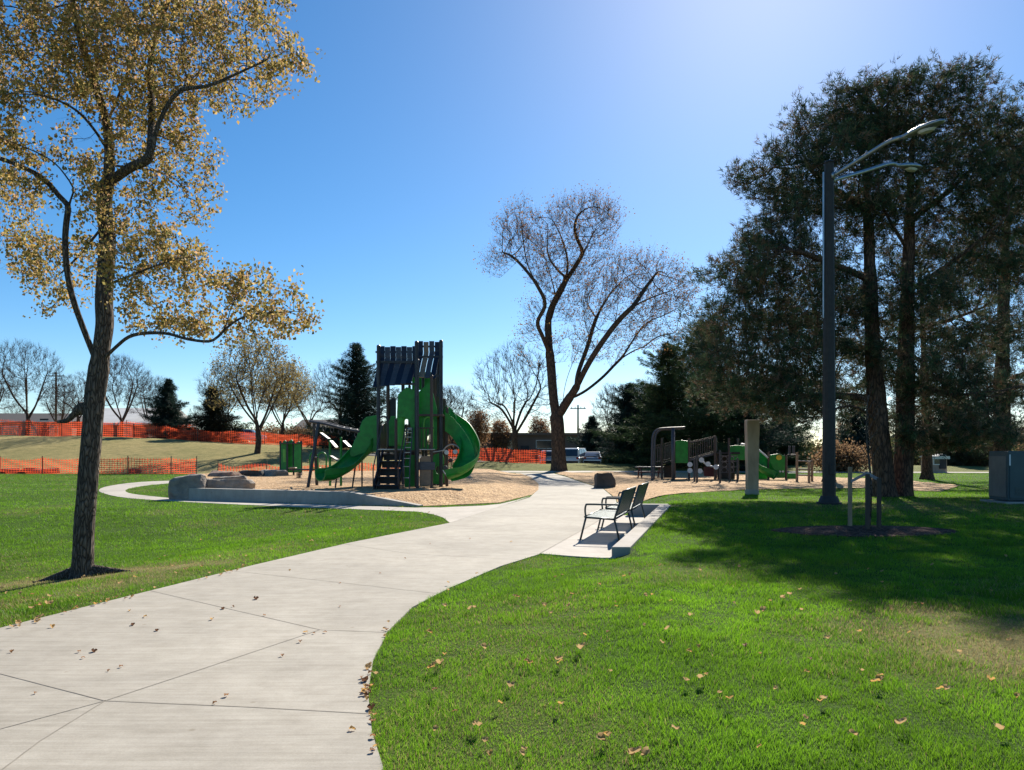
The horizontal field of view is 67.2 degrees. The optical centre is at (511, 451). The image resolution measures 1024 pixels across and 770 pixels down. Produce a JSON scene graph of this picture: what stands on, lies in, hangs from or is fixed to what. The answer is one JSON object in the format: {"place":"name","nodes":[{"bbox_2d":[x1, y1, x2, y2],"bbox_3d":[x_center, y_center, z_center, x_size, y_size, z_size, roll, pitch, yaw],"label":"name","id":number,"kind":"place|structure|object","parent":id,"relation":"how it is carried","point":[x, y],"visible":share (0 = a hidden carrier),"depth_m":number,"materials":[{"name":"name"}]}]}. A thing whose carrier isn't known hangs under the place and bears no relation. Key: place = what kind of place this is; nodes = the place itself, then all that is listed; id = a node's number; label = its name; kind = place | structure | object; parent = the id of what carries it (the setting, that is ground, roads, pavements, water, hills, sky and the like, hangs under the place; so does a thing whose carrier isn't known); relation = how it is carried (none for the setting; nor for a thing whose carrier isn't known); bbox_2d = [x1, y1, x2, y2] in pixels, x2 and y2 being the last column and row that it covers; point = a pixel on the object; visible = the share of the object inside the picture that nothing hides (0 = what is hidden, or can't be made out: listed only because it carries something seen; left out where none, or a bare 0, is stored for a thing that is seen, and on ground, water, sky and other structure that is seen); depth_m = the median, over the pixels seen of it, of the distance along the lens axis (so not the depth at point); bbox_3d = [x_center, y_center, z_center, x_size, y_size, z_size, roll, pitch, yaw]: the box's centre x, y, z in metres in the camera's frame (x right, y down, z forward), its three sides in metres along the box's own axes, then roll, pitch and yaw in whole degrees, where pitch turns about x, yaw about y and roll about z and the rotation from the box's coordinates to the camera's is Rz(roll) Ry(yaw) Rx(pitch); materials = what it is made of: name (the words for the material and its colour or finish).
{"place":"outdoors","nodes":[
{"label":"outdoors","id":0,"kind":"place"},
{"bbox_2d":[279,439,302,474],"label":"play house","id":1,"kind":"structure","parent":0,"point":[291,453],"depth_m":42.95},
{"bbox_2d":[0,473,615,769],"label":"path","id":2,"kind":"structure","parent":0,"point":[297,705],"depth_m":5.99,"materials":[{"name":"concrete"}]},
{"bbox_2d":[99,481,528,522],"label":"sidewalk","id":3,"kind":"structure","parent":0,"point":[451,514],"depth_m":22.86,"materials":[{"name":"concrete"}]},
{"bbox_2d":[368,452,482,461],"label":"street","id":4,"kind":"structure","parent":0,"point":[373,454],"depth_m":77.93,"materials":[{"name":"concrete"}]},
{"bbox_2d":[565,448,585,462],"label":"parked car","id":5,"kind":"object","parent":4,"relation":"on","point":[575,455],"visible":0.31,"depth_m":74.38,"materials":[{"name":"white metal"}]},
{"bbox_2d":[584,452,602,463],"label":"parked car","id":6,"kind":"object","parent":4,"relation":"on","point":[591,457],"visible":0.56,"depth_m":75.44,"materials":[{"name":"silver metal"}]},
{"bbox_2d":[0,473,988,507],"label":"lawn grass","id":7,"kind":"structure","parent":0,"point":[945,492],"depth_m":27.59,"materials":[{"name":"plant"}]},
{"bbox_2d":[0,435,1023,769],"bbox_3d":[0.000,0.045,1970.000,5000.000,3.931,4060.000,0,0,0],"label":"ground","id":8,"kind":"structure","parent":0,"point":[62,449],"depth_m":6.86,"materials":[{"name":"plant"}]},
{"bbox_2d":[0,468,18,473],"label":"boulder","id":9,"kind":"object","parent":8,"relation":"on","point":[1,471],"visible":0.5,"depth_m":57.01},
{"bbox_2d":[0,368,25,409],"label":"leafless tree","id":10,"kind":"object","parent":8,"relation":"on","point":[8,401],"visible":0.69,"depth_m":89.25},
{"bbox_2d":[0,403,30,412],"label":"leafless tree","id":11,"kind":"object","parent":8,"relation":"on","point":[11,409],"visible":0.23,"depth_m":131.71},
{"bbox_2d":[0,337,78,434],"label":"leafless tree","id":12,"kind":"object","parent":8,"relation":"on","point":[26,390],"visible":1,"depth_m":83.84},
{"bbox_2d":[0,413,82,435],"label":"building","id":13,"kind":"structure","parent":8,"relation":"on","point":[42,418],"depth_m":100.00,"materials":[{"name":"beige brick"}]},
{"bbox_2d":[2,426,18,434],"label":"window","id":14,"kind":"structure","parent":13,"relation":"in","point":[13,429],"depth_m":99.93,"materials":[{"name":"grey glass"}]},
{"bbox_2d":[40,419,48,435],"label":"door","id":15,"kind":"structure","parent":13,"relation":"in","point":[41,432],"depth_m":99.93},
{"bbox_2d":[47,374,64,435],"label":"utility pole","id":16,"kind":"object","parent":8,"relation":"on","point":[56,376],"visible":0.55,"depth_m":95.92,"materials":[{"name":"brown wood"}]},
{"bbox_2d":[37,383,82,435],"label":"leafless tree","id":17,"kind":"object","parent":8,"relation":"on","point":[61,413],"visible":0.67,"depth_m":89.61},
{"bbox_2d":[49,373,86,435],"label":"leafless tree","id":18,"kind":"object","parent":8,"relation":"on","point":[78,401],"visible":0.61,"depth_m":87.29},
{"bbox_2d":[0,456,196,473],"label":"safety fence","id":19,"kind":"object","parent":8,"relation":"on","point":[101,465],"visible":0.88,"depth_m":56.14,"materials":[{"name":"plastic"}]},
{"bbox_2d":[0,419,196,439],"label":"safety fence","id":20,"kind":"object","parent":8,"relation":"on","point":[69,428],"visible":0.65,"depth_m":83.46,"materials":[{"name":"plastic"}]},
{"bbox_2d":[84,352,157,435],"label":"leafless tree","id":21,"kind":"object","parent":8,"relation":"on","point":[117,388],"visible":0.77,"depth_m":83.77,"materials":[{"name":"plant"}]},
{"bbox_2d":[121,375,174,420],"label":"leafless tree","id":22,"kind":"object","parent":8,"relation":"on","point":[149,389],"visible":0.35,"depth_m":104.67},
{"bbox_2d":[102,408,194,437],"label":"building","id":23,"kind":"structure","parent":8,"relation":"on","point":[110,416],"depth_m":105.57,"materials":[{"name":"beige glass"}]},
{"bbox_2d":[0,0,325,581],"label":"autumn tree","id":24,"kind":"object","parent":8,"relation":"on","point":[90,408],"visible":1,"depth_m":10.82,"materials":[{"name":"yellow plant"}]},
{"bbox_2d":[136,378,199,440],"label":"spruce tree","id":25,"kind":"object","parent":8,"relation":"on","point":[173,416],"visible":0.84,"depth_m":83.03,"materials":[{"name":"plant"}]},
{"bbox_2d":[181,384,253,442],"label":"spruce tree","id":26,"kind":"object","parent":8,"relation":"on","point":[217,420],"visible":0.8,"depth_m":83.33,"materials":[{"name":"plant"}]},
{"bbox_2d":[195,364,250,413],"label":"leafless tree","id":27,"kind":"object","parent":8,"relation":"on","point":[199,385],"visible":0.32,"depth_m":103.01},
{"bbox_2d":[133,424,353,448],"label":"safety fence","id":28,"kind":"object","parent":8,"relation":"on","point":[203,435],"visible":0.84,"depth_m":80.23,"materials":[{"name":"plastic"}]},
{"bbox_2d":[234,429,266,441],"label":"parked car","id":29,"kind":"object","parent":8,"relation":"on","point":[246,431],"visible":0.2,"depth_m":87.24,"materials":[{"name":"grey metal"}]},
{"bbox_2d":[202,328,316,453],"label":"autumn tree","id":30,"kind":"object","parent":8,"relation":"on","point":[257,363],"visible":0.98,"depth_m":70.57,"materials":[{"name":"brown plant"}]},
{"bbox_2d":[243,421,291,442],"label":"shrub","id":31,"kind":"object","parent":8,"relation":"on","point":[273,430],"visible":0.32,"depth_m":95.05,"materials":[{"name":"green plant"}]},
{"bbox_2d":[249,360,317,442],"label":"autumn tree","id":32,"kind":"object","parent":8,"relation":"on","point":[284,408],"visible":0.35,"depth_m":91.68,"materials":[{"name":"brown plant"}]},
{"bbox_2d":[217,461,374,471],"bbox_3d":[-13.969,1.160,58.604,16.258,1.073,0.751,0,0,-8],"label":"safety fence","id":33,"kind":"object","parent":8,"relation":"on","point":[266,465],"visible":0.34,"depth_m":58.17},
{"bbox_2d":[273,421,320,445],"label":"shrub","id":34,"kind":"object","parent":8,"relation":"on","point":[297,429],"visible":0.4,"depth_m":92.84,"materials":[{"name":"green plant"}]},
{"bbox_2d":[189,488,422,506],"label":"retaining wall","id":35,"kind":"structure","parent":8,"relation":"on","point":[297,496],"depth_m":24.00,"materials":[{"name":"concrete"}]},
{"bbox_2d":[279,378,335,427],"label":"leafless tree","id":36,"kind":"object","parent":8,"relation":"on","point":[302,414],"visible":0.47,"depth_m":107.68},
{"bbox_2d":[292,420,337,429],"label":"building","id":37,"kind":"structure","parent":8,"relation":"on","point":[301,422],"depth_m":117.78,"materials":[{"name":"beige brick"}]},
{"bbox_2d":[309,358,364,420],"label":"leafless tree","id":38,"kind":"object","parent":8,"relation":"on","point":[330,380],"visible":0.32,"depth_m":99.16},
{"bbox_2d":[297,342,407,452],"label":"spruce tree","id":39,"kind":"object","parent":8,"relation":"on","point":[355,395],"visible":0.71,"depth_m":79.05,"materials":[{"name":"plant"}]},
{"bbox_2d":[203,468,537,506],"bbox_3d":[-8.588,1.573,40.745,19.825,0.655,36.550,0,0,0],"label":"wood chip bed","id":40,"kind":"object","parent":8,"relation":"on","point":[480,486],"visible":0.41,"depth_m":28.79,"materials":[{"name":"wood"}]},
{"bbox_2d":[168,474,206,499],"bbox_3d":[-10.932,1.454,26.038,1.350,1.444,0.856,0,0,0],"label":"boulder","id":41,"kind":"object","parent":40,"relation":"on","point":[179,487],"visible":0.65,"depth_m":25.69,"materials":[{"name":"stone"}]},
{"bbox_2d":[208,471,241,476],"bbox_3d":[-15.199,1.456,40.930,1.889,0.927,1.571,0,0,0],"label":"boulder","id":42,"kind":"object","parent":40,"relation":"on","point":[220,473],"visible":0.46,"depth_m":40.46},
{"bbox_2d":[212,475,247,479],"bbox_3d":[-10.639,1.315,28.673,1.496,0.911,0.894,0,0,-24],"label":"boulder","id":43,"kind":"object","parent":40,"relation":"on","point":[236,477],"visible":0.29,"depth_m":28.42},
{"bbox_2d":[207,478,254,488],"bbox_3d":[-9.928,1.353,26.618,2.064,0.902,1.050,0,0,0],"label":"boulder","id":44,"kind":"object","parent":40,"relation":"on","point":[233,483],"visible":0.46,"depth_m":26.28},
{"bbox_2d":[238,470,263,475],"bbox_3d":[-14.210,1.465,41.927,1.466,0.979,1.334,0,0,-44],"label":"boulder","id":45,"kind":"object","parent":40,"relation":"on","point":[251,473],"visible":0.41,"depth_m":41.49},
{"bbox_2d":[261,469,288,475],"bbox_3d":[-13.223,1.408,42.389,1.866,0.882,1.463,0,0,0],"label":"boulder","id":46,"kind":"object","parent":40,"relation":"on","point":[275,472],"visible":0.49,"depth_m":41.91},
{"bbox_2d":[306,340,479,488],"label":"play tower","id":47,"kind":"structure","parent":40,"relation":"on","point":[425,411],"depth_m":28.49,"materials":[{"name":"green plastic"}]},
{"bbox_2d":[443,387,461,412],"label":"leafless tree","id":48,"kind":"object","parent":8,"relation":"on","point":[446,389],"visible":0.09,"depth_m":99.93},
{"bbox_2d":[427,435,489,456],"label":"shrub","id":49,"kind":"object","parent":8,"relation":"on","point":[449,446],"visible":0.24,"depth_m":90.40,"materials":[{"name":"green plant"}]},
{"bbox_2d":[443,385,481,456],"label":"leafless tree","id":50,"kind":"object","parent":8,"relation":"on","point":[460,403],"visible":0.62,"depth_m":89.90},
{"bbox_2d":[465,406,493,459],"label":"autumn tree","id":51,"kind":"object","parent":8,"relation":"on","point":[481,430],"visible":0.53,"depth_m":95.32,"materials":[{"name":"brown plant"}]},
{"bbox_2d":[448,447,546,463],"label":"safety fence","id":52,"kind":"object","parent":8,"relation":"on","point":[514,455],"visible":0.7,"depth_m":68.03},
{"bbox_2d":[488,417,511,461],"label":"autumn tree","id":53,"kind":"object","parent":8,"relation":"on","point":[499,429],"visible":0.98,"depth_m":111.16,"materials":[{"name":"brown plant"}]},
{"bbox_2d":[461,335,562,462],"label":"leafless tree","id":54,"kind":"object","parent":8,"relation":"on","point":[515,430],"visible":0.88,"depth_m":73.75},
{"bbox_2d":[527,414,550,432],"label":"autumn tree","id":55,"kind":"object","parent":8,"relation":"on","point":[539,426],"visible":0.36,"depth_m":119.47,"materials":[{"name":"brown plant"}]},
{"bbox_2d":[539,450,550,463],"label":"parked car","id":56,"kind":"object","parent":8,"relation":"on","point":[547,457],"visible":0.24,"depth_m":74.98,"materials":[{"name":"silver metal"}]},
{"bbox_2d":[480,433,617,462],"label":"building","id":57,"kind":"structure","parent":8,"relation":"on","point":[529,442],"depth_m":112.00,"materials":[{"name":"brown brick"}]},
{"bbox_2d":[521,446,528,460],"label":"door","id":58,"kind":"structure","parent":57,"relation":"in","point":[526,448],"depth_m":111.91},
{"bbox_2d":[536,440,551,448],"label":"window","id":59,"kind":"structure","parent":57,"relation":"in","point":[540,444],"depth_m":111.91,"materials":[{"name":"black glass"}]},
{"bbox_2d":[570,405,585,444],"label":"utility pole","id":60,"kind":"object","parent":8,"relation":"on","point":[577,408],"visible":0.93,"depth_m":107.91,"materials":[{"name":"brown wood"}]},
{"bbox_2d":[567,415,609,455],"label":"spruce tree","id":61,"kind":"object","parent":8,"relation":"on","point":[585,440],"visible":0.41,"depth_m":83.62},
{"bbox_2d":[473,179,707,470],"bbox_3d":[6.751,-9.810,59.568,19.196,22.983,11.641,0,0,-17],"label":"leafless tree","id":62,"kind":"object","parent":8,"relation":"on","point":[558,455],"visible":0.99,"depth_m":59.50,"materials":[{"name":"brown plant"}]},
{"bbox_2d":[540,515,646,558],"bbox_3d":[2.143,1.610,15.997,1.348,0.060,9.059,0,0,16],"label":"bench pad","id":63,"kind":"object","parent":8,"relation":"on","point":[600,543],"visible":0.52,"depth_m":13.59,"materials":[{"name":"concrete"}]},
{"bbox_2d":[578,486,636,540],"bbox_3d":[1.835,1.129,14.601,0.833,0.902,1.920,0,0,16],"label":"park bench","id":64,"kind":"object","parent":63,"relation":"on","point":[623,505],"visible":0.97,"depth_m":14.23,"materials":[{"name":"metal"}]},
{"bbox_2d":[599,482,648,527],"bbox_3d":[2.474,1.129,16.801,0.833,0.902,1.920,0,0,16],"label":"park bench","id":65,"kind":"object","parent":63,"relation":"on","point":[640,493],"visible":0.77,"depth_m":16.32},
{"bbox_2d":[595,732,605,740],"bbox_3d":[0.458,1.472,3.981,0.055,0.033,0.050,0,0,5],"label":"fallen leaf","id":66,"kind":"object","parent":8,"relation":"on","point":[601,736],"visible":1,"depth_m":3.99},
{"bbox_2d":[591,381,638,432],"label":"leafless tree","id":67,"kind":"object","parent":8,"relation":"on","point":[601,405],"visible":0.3,"depth_m":89.88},
{"bbox_2d":[590,381,643,455],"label":"spruce tree","id":68,"kind":"object","parent":8,"relation":"on","point":[624,400],"visible":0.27,"depth_m":75.37,"materials":[{"name":"plant"}]},
{"bbox_2d":[599,451,634,463],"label":"shrub","id":69,"kind":"object","parent":8,"relation":"on","point":[604,460],"visible":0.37,"depth_m":69.39,"materials":[{"name":"green plant"}]},
{"bbox_2d":[606,383,670,461],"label":"spruce tree","id":70,"kind":"object","parent":8,"relation":"on","point":[626,413],"visible":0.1,"depth_m":73.33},
{"bbox_2d":[612,505,670,557],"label":"bench wall","id":71,"kind":"structure","parent":8,"relation":"on","point":[625,544],"depth_m":13.23,"materials":[{"name":"concrete"}]},
{"bbox_2d":[641,746,650,755],"bbox_3d":[0.654,1.461,3.759,0.047,0.039,0.047,0,0,8],"label":"fallen leaf","id":72,"kind":"object","parent":8,"relation":"on","point":[645,750],"visible":1,"depth_m":3.77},
{"bbox_2d":[629,504,668,515],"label":"end wall","id":73,"kind":"structure","parent":8,"relation":"on","point":[647,508],"depth_m":18.95,"materials":[{"name":"concrete"}]},
{"bbox_2d":[634,466,663,477],"bbox_3d":[8.244,1.245,46.000,1.700,0.749,1.580,0,0,0],"label":"picnic table","id":74,"kind":"object","parent":8,"relation":"on","point":[641,471],"visible":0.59,"depth_m":46.20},
{"bbox_2d":[588,340,711,466],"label":"spruce tree","id":75,"kind":"object","parent":8,"relation":"on","point":[660,396],"visible":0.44,"depth_m":65.41,"materials":[{"name":"plant"}]},
{"bbox_2d":[629,320,804,472],"bbox_3d":[15.819,-4.333,61.423,12.405,13.044,10.851,0,0,-22],"label":"spruce tree","id":76,"kind":"object","parent":8,"relation":"on","point":[706,427],"visible":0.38,"depth_m":60.92,"materials":[{"name":"plant"}]},
{"bbox_2d":[502,471,988,472],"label":"walk","id":77,"kind":"structure","parent":8,"relation":"on","point":[703,471],"depth_m":58.19,"materials":[{"name":"concrete"}]},
{"bbox_2d":[744,420,759,494],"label":"stone pillar","id":78,"kind":"structure","parent":8,"relation":"on","point":[752,429],"depth_m":25.80,"materials":[{"name":"stone"}]},
{"bbox_2d":[691,374,817,471],"bbox_3d":[19.289,-2.306,63.903,10.137,8.704,10.997,0,0,0],"label":"spruce tree","id":79,"kind":"object","parent":8,"relation":"on","point":[773,440],"visible":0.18,"depth_m":62.35,"materials":[{"name":"plant"}]},
{"bbox_2d":[554,471,958,502],"bbox_3d":[12.435,1.544,40.760,18.646,0.297,36.720,0,0,0],"label":"wood chip bed","id":80,"kind":"object","parent":8,"relation":"on","point":[681,483],"visible":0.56,"depth_m":37.18,"materials":[{"name":"wood"}]},
{"bbox_2d":[594,473,615,487],"bbox_3d":[4.115,1.489,33.975,0.957,1.170,0.687,0,0,-6],"label":"boulder","id":81,"kind":"object","parent":80,"relation":"on","point":[604,480],"visible":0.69,"depth_m":33.68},
{"bbox_2d":[651,426,795,482],"bbox_3d":[10.957,0.130,43.154,9.045,3.052,6.751,0,0,-44],"label":"play structure","id":82,"kind":"object","parent":80,"relation":"on","point":[773,466],"visible":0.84,"depth_m":42.95,"materials":[{"name":"green plastic"}]},
{"bbox_2d":[684,258,866,481],"bbox_3d":[14.061,-4.504,39.962,9.815,12.551,7.658,0,0,23],"label":"pine tree","id":83,"kind":"object","parent":80,"relation":"on","point":[744,409],"visible":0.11,"depth_m":40.04,"materials":[{"name":"green plant"}]},
{"bbox_2d":[787,446,812,482],"bbox_3d":[15.347,0.658,40.208,1.152,1.984,3.661,0,0,8],"label":"timber frame","id":84,"kind":"object","parent":80,"relation":"on","point":[797,460],"visible":0.91,"depth_m":40.29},
{"bbox_2d":[765,408,815,465],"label":"spruce tree","id":85,"kind":"object","parent":8,"relation":"on","point":[798,448],"visible":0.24,"depth_m":68.86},
{"bbox_2d":[676,52,946,497],"bbox_3d":[9.088,-5.139,23.641,7.981,13.465,5.753,0,0,0],"label":"pine tree","id":86,"kind":"object","parent":8,"relation":"on","point":[768,388],"visible":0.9,"depth_m":22.98,"materials":[{"name":"green plant"}]},
{"bbox_2d":[800,437,845,462],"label":"shrub","id":87,"kind":"object","parent":8,"relation":"on","point":[811,448],"visible":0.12,"depth_m":73.04,"materials":[{"name":"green plant"}]},
{"bbox_2d":[800,437,871,471],"bbox_3d":[25.856,0.346,59.866,6.104,3.686,6.137,0,0,0],"label":"shrub","id":88,"kind":"object","parent":8,"relation":"on","point":[846,458],"visible":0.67,"depth_m":59.03,"materials":[{"name":"brown plant"}]},
{"bbox_2d":[836,401,871,463],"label":"spruce tree","id":89,"kind":"object","parent":8,"relation":"on","point":[843,436],"visible":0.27,"depth_m":77.48,"materials":[{"name":"plant"}]},
{"bbox_2d":[771,525,955,536],"bbox_3d":[6.270,1.421,13.600,3.270,0.172,1.695,0,0,0],"label":"mulch ring","id":90,"kind":"object","parent":8,"relation":"on","point":[860,531],"visible":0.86,"depth_m":13.40,"materials":[{"name":"soil"}]},
{"bbox_2d":[848,467,851,525],"bbox_3d":[6.268,0.884,14.280,0.062,1.212,0.062,0,0,0],"label":"tree stake","id":91,"kind":"object","parent":90,"relation":"on","point":[849,496],"visible":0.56,"depth_m":14.25,"materials":[{"name":"brown wood"}]},
{"bbox_2d":[865,474,869,528],"bbox_3d":[6.224,0.943,13.480,0.062,1.115,0.062,0,0,0],"label":"tree stake","id":92,"kind":"object","parent":90,"relation":"on","point":[867,501],"visible":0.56,"depth_m":13.45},
{"bbox_2d":[853,381,886,526],"bbox_3d":[6.427,0.062,13.812,0.550,2.668,0.731,0,0,0],"label":"sapling","id":93,"kind":"object","parent":90,"relation":"on","point":[867,441],"visible":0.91,"depth_m":13.76,"materials":[{"name":"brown plant"}]},
{"bbox_2d":[877,478,880,527],"bbox_3d":[6.492,0.978,13.620,0.062,1.036,0.062,0,0,0],"label":"tree stake","id":94,"kind":"object","parent":90,"relation":"on","point":[878,502],"visible":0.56,"depth_m":13.59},
{"bbox_2d":[851,472,877,482],"bbox_3d":[6.342,0.466,13.934,0.102,0.228,0.720,0,0,-19],"label":"tie strap","id":95,"kind":"object","parent":94,"relation":"attached to","point":[863,475],"visible":0.86,"depth_m":13.88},
{"bbox_2d":[816,119,944,504],"bbox_3d":[9.226,-3.207,19.675,2.706,9.279,3.948,0,0,21],"label":"street lamp","id":96,"kind":"object","parent":8,"relation":"on","point":[828,496],"visible":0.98,"depth_m":19.45,"materials":[{"name":"grey metal"}]},
{"bbox_2d":[867,432,920,464],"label":"shrub","id":97,"kind":"object","parent":8,"relation":"on","point":[915,460],"visible":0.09,"depth_m":73.12,"materials":[{"name":"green plant"}]},
{"bbox_2d":[894,717,908,723],"bbox_3d":[2.042,1.410,4.043,0.061,0.035,0.055,0,0,-33],"label":"fallen leaf","id":98,"kind":"object","parent":8,"relation":"on","point":[900,720],"visible":1,"depth_m":4.04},
{"bbox_2d":[817,43,1023,496],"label":"pine tree","id":99,"kind":"object","parent":8,"relation":"on","point":[988,166],"visible":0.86,"depth_m":23.32,"materials":[{"name":"green plant"}]},
{"bbox_2d":[817,230,1023,479],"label":"pine tree","id":100,"kind":"object","parent":8,"relation":"on","point":[927,473],"visible":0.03,"depth_m":43.78,"materials":[{"name":"green plant"}]},
{"bbox_2d":[920,454,949,471],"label":"garden shed","id":101,"kind":"structure","parent":8,"relation":"on","point":[939,464],"depth_m":57.92,"materials":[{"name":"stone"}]},
{"bbox_2d":[939,454,945,468],"bbox_3d":[32.427,0.709,57.938,0.500,1.100,0.125,0,0,0],"label":"door","id":102,"kind":"structure","parent":101,"relation":"in","point":[942,465],"depth_m":57.92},
{"bbox_2d":[918,434,991,466],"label":"bush","id":103,"kind":"object","parent":8,"relation":"on","point":[953,460],"visible":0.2,"depth_m":68.70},
{"bbox_2d":[914,81,1023,459],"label":"pine tree","id":104,"kind":"object","parent":8,"relation":"on","point":[1006,359],"visible":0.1,"depth_m":32.77,"materials":[{"name":"green plant"}]},
{"bbox_2d":[947,426,1023,466],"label":"shrub","id":105,"kind":"object","parent":8,"relation":"on","point":[984,461],"visible":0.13,"depth_m":68.44,"materials":[{"name":"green plant"}]},
{"bbox_2d":[980,451,1023,503],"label":"utility cabinet","id":106,"kind":"object","parent":8,"relation":"on","point":[1006,477],"visible":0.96,"depth_m":19.67,"materials":[{"name":"grey metal"}]},
{"bbox_2d":[0,497,1023,601],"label":"lawn grass","id":107,"kind":"structure","parent":0,"point":[349,532],"depth_m":12.64,"materials":[{"name":"plant"}]},
{"bbox_2d":[0,0,1023,446],"label":"sky","id":108,"kind":"structure","parent":0,"point":[382,178],"materials":[{"name":"blue"}]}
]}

